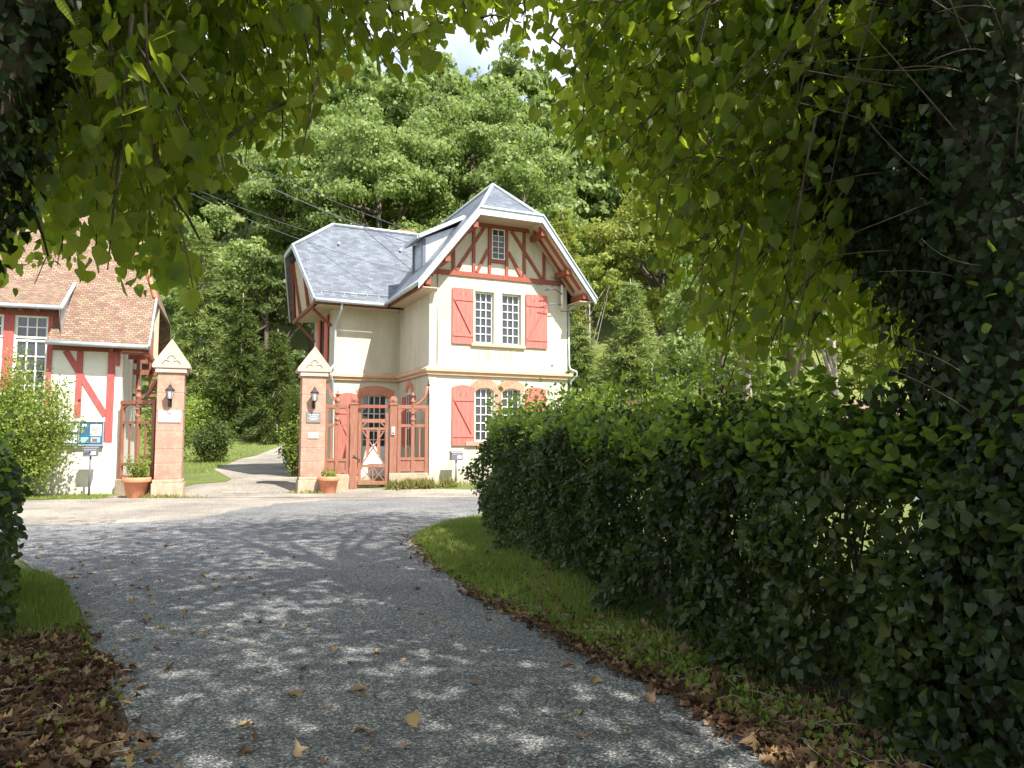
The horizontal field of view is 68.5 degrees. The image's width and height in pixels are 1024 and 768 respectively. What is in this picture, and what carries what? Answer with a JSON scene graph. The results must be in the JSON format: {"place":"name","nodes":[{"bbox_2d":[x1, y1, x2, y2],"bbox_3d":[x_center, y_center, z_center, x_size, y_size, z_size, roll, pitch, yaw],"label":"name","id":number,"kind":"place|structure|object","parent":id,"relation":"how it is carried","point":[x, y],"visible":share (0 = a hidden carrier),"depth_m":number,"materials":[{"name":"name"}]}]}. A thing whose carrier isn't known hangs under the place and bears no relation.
{"place":"outdoors","nodes":[
{"label":"outdoors","id":0,"kind":"place"},
{"bbox_2d":[0,648,127,766],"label":"leaf covered soil","id":1,"kind":"structure","parent":0,"point":[119,714],"depth_m":4.47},
{"bbox_2d":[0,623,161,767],"bbox_3d":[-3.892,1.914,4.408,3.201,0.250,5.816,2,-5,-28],"label":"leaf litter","id":2,"kind":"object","parent":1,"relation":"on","point":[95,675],"visible":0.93,"depth_m":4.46,"materials":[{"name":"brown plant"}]},
{"bbox_2d":[0,623,941,767],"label":"seedlings","id":3,"kind":"object","parent":1,"relation":"on","point":[811,723],"visible":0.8,"depth_m":4.58,"materials":[{"name":"green plant"}]},
{"bbox_2d":[0,498,918,767],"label":"road","id":4,"kind":"structure","parent":0,"point":[519,675],"depth_m":5.59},
{"bbox_2d":[22,528,767,767],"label":"scattered leaves","id":5,"kind":"object","parent":4,"relation":"on","point":[413,719],"visible":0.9,"depth_m":4.87,"materials":[{"name":"brown plant"}]},
{"bbox_2d":[7,208,934,765],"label":"ground","id":6,"kind":"structure","parent":0,"point":[299,340],"depth_m":46.18,"materials":[{"name":"green plant"}]},
{"bbox_2d":[0,404,32,641],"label":"laurel hedge","id":7,"kind":"object","parent":6,"relation":"on","point":[11,500],"visible":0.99,"depth_m":6.16,"materials":[{"name":"green plant"}]},
{"bbox_2d":[0,566,95,647],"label":"verge grass","id":8,"kind":"structure","parent":6,"relation":"on","point":[43,599],"depth_m":7.13,"materials":[{"name":"green plant"}]},
{"bbox_2d":[0,214,170,495],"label":"half timbered house","id":9,"kind":"structure","parent":6,"relation":"on","point":[103,338],"depth_m":23.25,"materials":[{"name":"clay tile"},{"name":"white plaster"},{"name":"red painted timber"}]},
{"bbox_2d":[0,338,2,379],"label":"window","id":10,"kind":"structure","parent":9,"relation":"in","point":[1,340],"depth_m":22.45,"materials":[{"name":"white paint"}]},
{"bbox_2d":[0,314,3,336],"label":"window","id":11,"kind":"structure","parent":9,"relation":"in","point":[1,315],"depth_m":22.53,"materials":[{"name":"white paint"}]},
{"bbox_2d":[12,339,46,445],"bbox_3d":[-14.541,0.268,22.650,0.860,3.220,0.060,2,-5,-20],"label":"window","id":12,"kind":"structure","parent":9,"relation":"in","point":[38,347],"depth_m":22.75,"materials":[{"name":"white paint"}]},
{"bbox_2d":[15,315,48,338],"bbox_3d":[-14.541,-1.721,22.807,0.860,0.690,0.060,2,-5,-20],"label":"window","id":13,"kind":"structure","parent":9,"relation":"in","point":[30,327],"depth_m":22.81,"materials":[{"name":"white paint"}]},
{"bbox_2d":[61,421,104,445],"bbox_3d":[-13.086,1.510,22.940,1.140,0.750,0.130,2,-5,-20],"label":"notice board","id":14,"kind":"object","parent":9,"relation":"attached to","point":[98,428],"visible":0.63,"depth_m":22.97,"materials":[{"name":"metal"}]},
{"bbox_2d":[82,447,98,494],"bbox_3d":[-12.617,2.647,22.473,0.420,1.549,0.217,2,-5,-20],"label":"letter box","id":15,"kind":"object","parent":6,"relation":"on","point":[90,452],"visible":0.94,"depth_m":22.45,"materials":[{"name":"grey metal"}]},
{"bbox_2d":[114,379,156,494],"bbox_3d":[-11.411,1.687,22.899,1.492,3.630,0.240,-2,-5,22],"label":"timber fence","id":16,"kind":"object","parent":6,"relation":"on","point":[138,403],"visible":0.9,"depth_m":22.89,"materials":[{"name":"red painted wood"},{"name":"rough stone"}]},
{"bbox_2d":[81,195,198,274],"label":"broadleaf tree","id":17,"kind":"object","parent":6,"relation":"on","point":[154,231],"visible":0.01,"depth_m":64.54,"materials":[{"name":"green plant"}]},
{"bbox_2d":[150,339,191,497],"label":"gate pillar","id":18,"kind":"structure","parent":6,"relation":"on","point":[171,365],"depth_m":22.37,"materials":[{"name":"stone"}]},
{"bbox_2d":[158,410,180,421],"bbox_3d":[-10.187,0.959,22.377,0.620,0.360,0.028,2,-5,-20],"label":"plaque","id":19,"kind":"object","parent":18,"relation":"attached to","point":[169,415],"visible":1,"depth_m":22.37,"materials":[{"name":"grey metal"}]},
{"bbox_2d":[165,383,174,406],"bbox_3d":[-10.145,0.319,22.265,0.259,0.723,0.361,4,-6,-42],"label":"wall lantern","id":20,"kind":"object","parent":18,"relation":"attached to","point":[170,390],"depth_m":22.20,"materials":[{"name":"black metal"}]},
{"bbox_2d":[139,398,210,458],"bbox_3d":[-17.238,2.007,37.886,4.310,3.747,3.030,-2,-5,25],"label":"leafy shrub","id":21,"kind":"object","parent":6,"relation":"on","point":[185,429],"visible":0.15,"depth_m":37.64,"materials":[{"name":"green plant"}]},
{"bbox_2d":[151,223,234,417],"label":"fir tree","id":22,"kind":"object","parent":6,"relation":"on","point":[205,351],"visible":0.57,"depth_m":54.04,"materials":[{"name":"green plant"}]},
{"bbox_2d":[139,427,279,473],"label":"bush","id":23,"kind":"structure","parent":6,"relation":"on","point":[215,461],"depth_m":38.70,"materials":[{"name":"green plant"}]},
{"bbox_2d":[185,386,234,433],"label":"leafy shrub","id":24,"kind":"object","parent":6,"relation":"on","point":[201,404],"visible":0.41,"depth_m":49.11,"materials":[{"name":"green plant"}]},
{"bbox_2d":[184,412,240,462],"bbox_3d":[-14.458,2.575,35.928,2.862,2.507,2.548,0,-5,0],"label":"round shrub","id":25,"kind":"object","parent":6,"relation":"on","point":[211,442],"visible":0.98,"depth_m":35.61,"materials":[{"name":"green plant"}]},
{"bbox_2d":[153,202,275,384],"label":"broadleaf tree","id":26,"kind":"object","parent":6,"relation":"on","point":[232,261],"visible":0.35,"depth_m":59.31,"materials":[{"name":"green plant"}]},
{"bbox_2d":[190,293,278,436],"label":"fir tree","id":27,"kind":"object","parent":6,"relation":"on","point":[240,382],"visible":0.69,"depth_m":49.66,"materials":[{"name":"green plant"}]},
{"bbox_2d":[203,250,314,389],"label":"broadleaf tree","id":28,"kind":"object","parent":6,"relation":"on","point":[269,316],"visible":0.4,"depth_m":57.77,"materials":[{"name":"green plant"}]},
{"bbox_2d":[229,329,299,444],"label":"fir tree","id":29,"kind":"object","parent":6,"relation":"on","point":[267,404],"visible":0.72,"depth_m":46.47,"materials":[{"name":"green plant"}]},
{"bbox_2d":[276,442,289,466],"bbox_3d":[-9.494,3.057,32.897,1.597,1.354,1.597,3,-5,-34],"label":"leafy shrub","id":30,"kind":"object","parent":6,"relation":"on","point":[284,452],"visible":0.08,"depth_m":32.57,"materials":[{"name":"green plant"}]},
{"bbox_2d":[276,372,299,476],"bbox_3d":[-8.234,1.541,29.008,1.648,4.223,1.413,-2,-5,24],"label":"climbing shrub","id":31,"kind":"object","parent":6,"relation":"on","point":[291,431],"visible":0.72,"depth_m":28.78,"materials":[{"name":"green plant"}]},
{"bbox_2d":[103,480,476,497],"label":"wall weeds","id":32,"kind":"object","parent":6,"relation":"on","point":[308,491],"depth_m":22.05,"materials":[{"name":"green plant"}]},
{"bbox_2d":[0,0,582,314],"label":"linden tree","id":33,"kind":"object","parent":6,"relation":"on","point":[98,98],"visible":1,"depth_m":3.63,"materials":[{"name":"green plant"}]},
{"bbox_2d":[233,114,391,352],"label":"broadleaf tree","id":34,"kind":"object","parent":6,"relation":"on","point":[258,196],"visible":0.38,"depth_m":64.91,"materials":[{"name":"green plant"}]},
{"bbox_2d":[296,347,330,492],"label":"gate pillar","id":35,"kind":"structure","parent":6,"relation":"on","point":[313,369],"depth_m":23.82,"materials":[{"name":"stone"}]},
{"bbox_2d":[308,433,317,437],"bbox_3d":[-6.287,1.631,23.779,0.320,0.170,0.028,2,-5,-20],"label":"plaque","id":36,"kind":"object","parent":35,"relation":"attached to","point":[312,435],"visible":1,"depth_m":23.77,"materials":[{"name":"grey metal"}]},
{"bbox_2d":[306,412,320,422],"bbox_3d":[-6.287,1.052,23.824,0.440,0.340,0.028,2,-5,-20],"label":"plaque","id":37,"kind":"object","parent":35,"relation":"attached to","point":[313,417],"visible":1,"depth_m":23.81,"materials":[{"name":"white metal"}]},
{"bbox_2d":[310,387,318,407],"bbox_3d":[-6.245,0.413,23.713,0.259,0.723,0.361,4,-6,-42],"label":"wall lantern","id":38,"kind":"object","parent":35,"relation":"attached to","point":[314,392],"depth_m":23.64,"materials":[{"name":"black metal"}]},
{"bbox_2d":[276,93,467,291],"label":"broadleaf tree","id":39,"kind":"object","parent":6,"relation":"on","point":[395,174],"visible":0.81,"depth_m":59.93,"materials":[{"name":"green plant"}]},
{"bbox_2d":[324,380,429,489],"bbox_3d":[-4.401,1.733,24.631,3.410,3.910,0.260,1,-5,-12],"label":"timber fence","id":40,"kind":"object","parent":6,"relation":"on","point":[348,478],"visible":0.95,"depth_m":24.56,"materials":[{"name":"wood"}]},
{"bbox_2d":[353,413,388,484],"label":"wicket gate","id":41,"kind":"structure","parent":40,"relation":"attached to","point":[372,459],"depth_m":24.53,"materials":[{"name":"brown wood"}]},
{"bbox_2d":[384,477,460,489],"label":"wall weeds","id":42,"kind":"object","parent":6,"relation":"on","point":[420,483],"depth_m":24.35,"materials":[{"name":"green plant"}]},
{"bbox_2d":[13,498,865,555],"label":"forecourt","id":43,"kind":"structure","parent":6,"relation":"on","point":[76,511],"depth_m":18.42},
{"bbox_2d":[284,183,597,484],"bbox_3d":[-3.443,-1.460,29.179,9.881,11.411,9.820,2,-5,-25],"label":"gatehouse","id":44,"kind":"object","parent":6,"relation":"on","point":[465,325],"visible":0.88,"depth_m":26.91,"materials":[{"name":"beige paint"}]},
{"bbox_2d":[191,193,412,273],"bbox_3d":[-8.905,-6.184,28.916,11.482,4.805,0.020,-1,-5,17],"label":"overhead cable","id":45,"kind":"object","parent":44,"relation":"attached to","point":[299,239],"visible":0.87,"depth_m":28.61,"materials":[{"name":"grey metal"}]},
{"bbox_2d":[317,314,327,361],"bbox_3d":[-7.337,-1.658,29.154,0.095,1.800,1.960,2,-5,-25],"label":"window shutter","id":46,"kind":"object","parent":44,"relation":"in","point":[324,342],"depth_m":29.20,"materials":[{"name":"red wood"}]},
{"bbox_2d":[362,446,384,474],"bbox_3d":[-5.145,2.833,27.898,0.860,1.050,0.045,2,-5,-25],"label":"door panel","id":47,"kind":"structure","parent":44,"relation":"in","point":[382,448],"depth_m":27.88,"materials":[{"name":"white paint"}]},
{"bbox_2d":[361,395,386,475],"bbox_3d":[-5.147,1.911,27.973,0.960,3.000,0.060,2,-5,-25],"label":"door","id":48,"kind":"structure","parent":44,"relation":"in","point":[367,413],"depth_m":28.03,"materials":[{"name":"white paint"}]},
{"bbox_2d":[188,185,562,284],"bbox_3d":[-8.619,-7.511,33.158,23.699,8.716,0.020,-2,-5,28],"label":"overhead cable","id":49,"kind":"object","parent":44,"relation":"attached to","point":[278,221],"visible":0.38,"depth_m":34.78,"materials":[{"name":"grey metal"}]},
{"bbox_2d":[232,156,559,279],"bbox_3d":[-7.295,-8.036,31.187,19.579,9.153,0.020,-2,-5,21],"label":"overhead cable","id":50,"kind":"object","parent":44,"relation":"attached to","point":[342,204],"visible":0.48,"depth_m":31.14,"materials":[{"name":"grey metal"}]},
{"bbox_2d":[402,381,414,446],"bbox_3d":[-3.722,1.069,27.034,0.059,2.370,1.440,2,-5,-25],"label":"side window","id":51,"kind":"structure","parent":44,"relation":"in","point":[406,415],"depth_m":27.21,"materials":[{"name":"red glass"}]},
{"bbox_2d":[475,292,492,343],"bbox_3d":[-1.015,-2.305,26.343,0.710,1.810,0.060,2,-5,-25],"label":"window","id":52,"kind":"structure","parent":44,"relation":"in","point":[483,301],"depth_m":26.37,"materials":[{"name":"white paint"}]},
{"bbox_2d":[475,388,492,440],"bbox_3d":[-1.004,1.065,26.081,0.700,1.850,0.060,2,-5,-25],"label":"window","id":53,"kind":"structure","parent":44,"relation":"in","point":[481,409],"depth_m":26.07,"materials":[{"name":"white paint"}]},
{"bbox_2d":[491,228,504,259],"bbox_3d":[-0.492,-4.940,26.638,0.500,1.090,0.060,2,-5,-25],"label":"attic window","id":54,"kind":"structure","parent":44,"relation":"in","point":[501,235],"depth_m":26.64,"materials":[{"name":"white paint"}]},
{"bbox_2d":[502,389,518,417],"bbox_3d":[-0.077,1.099,26.514,0.700,1.850,0.060,2,-5,-25],"label":"window","id":55,"kind":"structure","parent":44,"relation":"in","point":[509,392],"depth_m":26.54,"materials":[{"name":"white paint"}]},
{"bbox_2d":[502,294,519,344],"bbox_3d":[-0.075,-2.271,26.778,0.730,1.810,0.060,2,-5,-25],"label":"window","id":56,"kind":"structure","parent":44,"relation":"in","point":[510,303],"depth_m":26.80,"materials":[{"name":"white paint"}]},
{"bbox_2d":[539,284,569,311],"bbox_3d":[1.565,-3.124,27.179,1.190,0.986,0.342,3,-5,-33],"label":"service mast","id":57,"kind":"object","parent":44,"relation":"attached to","point":[561,303],"visible":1,"depth_m":27.25,"materials":[{"name":"grey metal"}]},
{"bbox_2d":[230,168,546,286],"bbox_3d":[-7.569,-7.612,30.993,19.158,8.889,0.036,-2,-5,23],"label":"overhead cable","id":58,"kind":"object","parent":57,"relation":"attached to","point":[341,217],"visible":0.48,"depth_m":30.78,"materials":[{"name":"grey metal"}]},
{"bbox_2d":[101,444,803,496],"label":"drive","id":59,"kind":"structure","parent":6,"relation":"on","point":[264,474],"depth_m":24.49,"materials":[{"name":"beige gravel"}]},
{"bbox_2d":[121,451,151,497],"bbox_3d":[-11.050,2.660,22.172,0.800,1.375,0.901,0,-5,0],"label":"flower pot","id":60,"kind":"object","parent":59,"relation":"on","point":[136,483],"visible":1,"depth_m":21.93,"materials":[{"name":"ceramic"}]},
{"bbox_2d":[317,466,339,493],"bbox_3d":[-5.770,3.023,23.636,0.680,0.881,0.680,0,-5,0],"label":"flower pot","id":61,"kind":"object","parent":59,"relation":"on","point":[328,481],"visible":0.98,"depth_m":23.42,"materials":[{"name":"ceramic"}]},
{"bbox_2d":[449,451,462,485],"bbox_3d":[-1.841,2.808,24.779,0.420,1.189,0.217,2,-5,-25],"label":"letter box","id":62,"kind":"object","parent":6,"relation":"on","point":[456,455],"visible":1,"depth_m":24.75,"materials":[{"name":"grey metal"}]},
{"bbox_2d":[55,35,866,282],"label":"hillside woodland","id":63,"kind":"object","parent":6,"relation":"on","point":[600,192],"visible":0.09,"depth_m":75.65,"materials":[{"name":"green plant"}]},
{"bbox_2d":[397,81,552,229],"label":"broadleaf tree","id":64,"kind":"object","parent":6,"relation":"on","point":[486,132],"visible":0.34,"depth_m":65.02,"materials":[{"name":"green plant"}]},
{"bbox_2d":[467,127,596,256],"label":"broadleaf tree","id":65,"kind":"object","parent":6,"relation":"on","point":[550,207],"visible":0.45,"depth_m":58.85,"materials":[{"name":"green plant"}]},
{"bbox_2d":[543,383,601,462],"bbox_3d":[2.256,1.722,25.439,2.398,3.501,2.300,-3,-5,32],"label":"garden shrub","id":66,"kind":"object","parent":6,"relation":"on","point":[576,399],"visible":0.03,"depth_m":25.19,"materials":[{"name":"green plant"}]},
{"bbox_2d":[551,207,606,388],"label":"larch tree","id":67,"kind":"object","parent":6,"relation":"on","point":[563,222],"visible":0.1,"depth_m":50.62,"materials":[{"name":"green plant"}]},
{"bbox_2d":[567,321,603,401],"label":"pine tree","id":68,"kind":"object","parent":6,"relation":"on","point":[583,354],"visible":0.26,"depth_m":41.89,"materials":[{"name":"green plant"}]},
{"bbox_2d":[567,252,622,352],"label":"birch tree","id":69,"kind":"object","parent":6,"relation":"on","point":[608,281],"visible":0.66,"depth_m":46.55,"materials":[{"name":"green plant"}]},
{"bbox_2d":[584,385,659,493],"bbox_3d":[3.524,1.724,22.835,3.741,3.499,2.447,0,-5,0],"label":"garden shrub","id":70,"kind":"object","parent":6,"relation":"on","point":[625,409],"visible":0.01,"depth_m":23.00,"materials":[{"name":"green plant"}]},
{"bbox_2d":[613,399,640,414],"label":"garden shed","id":71,"kind":"structure","parent":6,"relation":"on","point":[629,403],"depth_m":31.83,"materials":[{"name":"brown paint"}]},
{"bbox_2d":[582,279,673,403],"bbox_3d":[5.652,-0.606,38.108,6.625,9.768,6.789,0,-5,0],"label":"pine tree","id":72,"kind":"object","parent":6,"relation":"on","point":[631,348],"visible":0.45,"depth_m":37.69,"materials":[{"name":"green plant"}]},
{"bbox_2d":[411,514,873,737],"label":"verge grass","id":73,"kind":"structure","parent":6,"relation":"on","point":[452,529],"depth_m":8.36,"materials":[{"name":"green plant"}]},
{"bbox_2d":[573,186,732,385],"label":"broadleaf tree","id":74,"kind":"object","parent":6,"relation":"on","point":[619,235],"visible":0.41,"depth_m":56.59,"materials":[{"name":"green plant"}]},
{"bbox_2d":[631,365,720,416],"bbox_3d":[5.869,1.396,26.021,4.036,4.184,2.453,0,-5,0],"label":"garden shrub","id":75,"kind":"object","parent":6,"relation":"on","point":[682,391],"visible":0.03,"depth_m":26.04,"materials":[{"name":"green plant"}]},
{"bbox_2d":[400,534,952,767],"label":"leaf litter","id":76,"kind":"object","parent":6,"relation":"on","point":[794,752],"visible":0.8,"depth_m":4.57,"materials":[{"name":"brown plant"}]},
{"bbox_2d":[0,589,933,767],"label":"fallen twigs","id":77,"kind":"object","parent":76,"relation":"on","point":[57,713],"visible":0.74,"depth_m":4.42,"materials":[{"name":"brown wood"}]},
{"bbox_2d":[650,286,720,400],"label":"pine tree","id":78,"kind":"object","parent":6,"relation":"on","point":[673,331],"visible":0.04,"depth_m":44.13,"materials":[{"name":"green plant"}]},
{"bbox_2d":[653,314,794,415],"bbox_3d":[11.329,0.243,40.288,7.561,8.408,8.452,0,-5,0],"label":"hazel tree","id":79,"kind":"object","parent":6,"relation":"on","point":[691,357],"visible":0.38,"depth_m":39.28,"materials":[{"name":"green plant"}]},
{"bbox_2d":[458,239,1023,767],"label":"hornbeam hedge","id":80,"kind":"object","parent":6,"relation":"on","point":[710,471],"visible":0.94,"depth_m":4.90,"materials":[{"name":"green plant"}]},
{"bbox_2d":[558,310,929,519],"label":"hedge saplings","id":81,"kind":"object","parent":80,"relation":"on","point":[878,372],"visible":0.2,"depth_m":6.28,"materials":[{"name":"green plant"}]},
{"bbox_2d":[658,239,832,400],"bbox_3d":[8.749,-0.826,29.307,6.330,10.026,6.960,4,-6,-44],"label":"garden tree","id":82,"kind":"object","parent":6,"relation":"on","point":[683,307],"visible":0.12,"depth_m":29.41,"materials":[{"name":"green plant"}]},
{"bbox_2d":[528,0,1023,767],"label":"linden tree","id":83,"kind":"object","parent":6,"relation":"on","point":[900,192],"visible":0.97,"depth_m":4.24,"materials":[{"name":"green plant"}]},
{"bbox_2d":[750,231,828,389],"bbox_3d":[12.172,-1.661,33.365,6.029,11.887,7.130,2,-5,-22],"label":"garden tree","id":84,"kind":"object","parent":6,"relation":"on","point":[793,372],"depth_m":32.84,"materials":[{"name":"green plant"}]},
{"bbox_2d":[750,371,846,412],"bbox_3d":[9.363,1.443,24.926,4.312,4.036,2.342,0,-5,0],"label":"garden shrub","id":85,"kind":"object","parent":6,"relation":"on","point":[788,384],"visible":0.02,"depth_m":24.99,"materials":[{"name":"green plant"}]},
{"bbox_2d":[757,281,880,397],"bbox_3d":[13.065,-0.560,30.248,5.918,9.535,5.728,0,-5,0],"label":"garden tree","id":86,"kind":"object","parent":6,"relation":"on","point":[829,361],"visible":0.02,"depth_m":30.11,"materials":[{"name":"green plant"}]},
{"bbox_2d":[761,294,906,398],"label":"hazel tree","id":87,"kind":"object","parent":6,"relation":"on","point":[840,360],"visible":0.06,"depth_m":40.45,"materials":[{"name":"green plant"}]},
{"bbox_2d":[826,293,935,393],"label":"garden tree","id":88,"kind":"object","parent":6,"relation":"on","point":[871,358],"visible":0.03,"depth_m":40.68,"materials":[{"name":"green plant"}]},
{"bbox_2d":[842,399,921,486],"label":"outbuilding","id":89,"kind":"structure","parent":6,"relation":"on","point":[863,407],"depth_m":25.35,"materials":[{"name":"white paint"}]},
{"bbox_2d":[189,0,906,104],"label":"sky","id":90,"kind":"structure","parent":0,"point":[465,53],"materials":[{"name":"white"}]},
{"bbox_2d":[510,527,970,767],"bbox_3d":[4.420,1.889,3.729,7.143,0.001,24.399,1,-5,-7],"label":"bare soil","id":91,"kind":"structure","parent":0,"point":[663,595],"depth_m":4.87,"materials":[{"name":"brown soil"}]},
{"label":"lawn strip ground","id":92,"kind":"structure","parent":0,"visible":0},
{"bbox_2d":[0,337,96,499],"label":"forsythia","id":93,"kind":"object","parent":92,"relation":"on","point":[30,442],"visible":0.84,"depth_m":21.57,"materials":[{"name":"green plant"}]},
{"bbox_2d":[20,493,119,499],"bbox_3d":[-13.932,3.306,21.919,4.552,0.188,1.583,1,-5,-12],"label":"lawn strip","id":94,"kind":"object","parent":92,"relation":"on","point":[68,496],"visible":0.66,"depth_m":21.89,"materials":[{"name":"green plant"}]}
]}

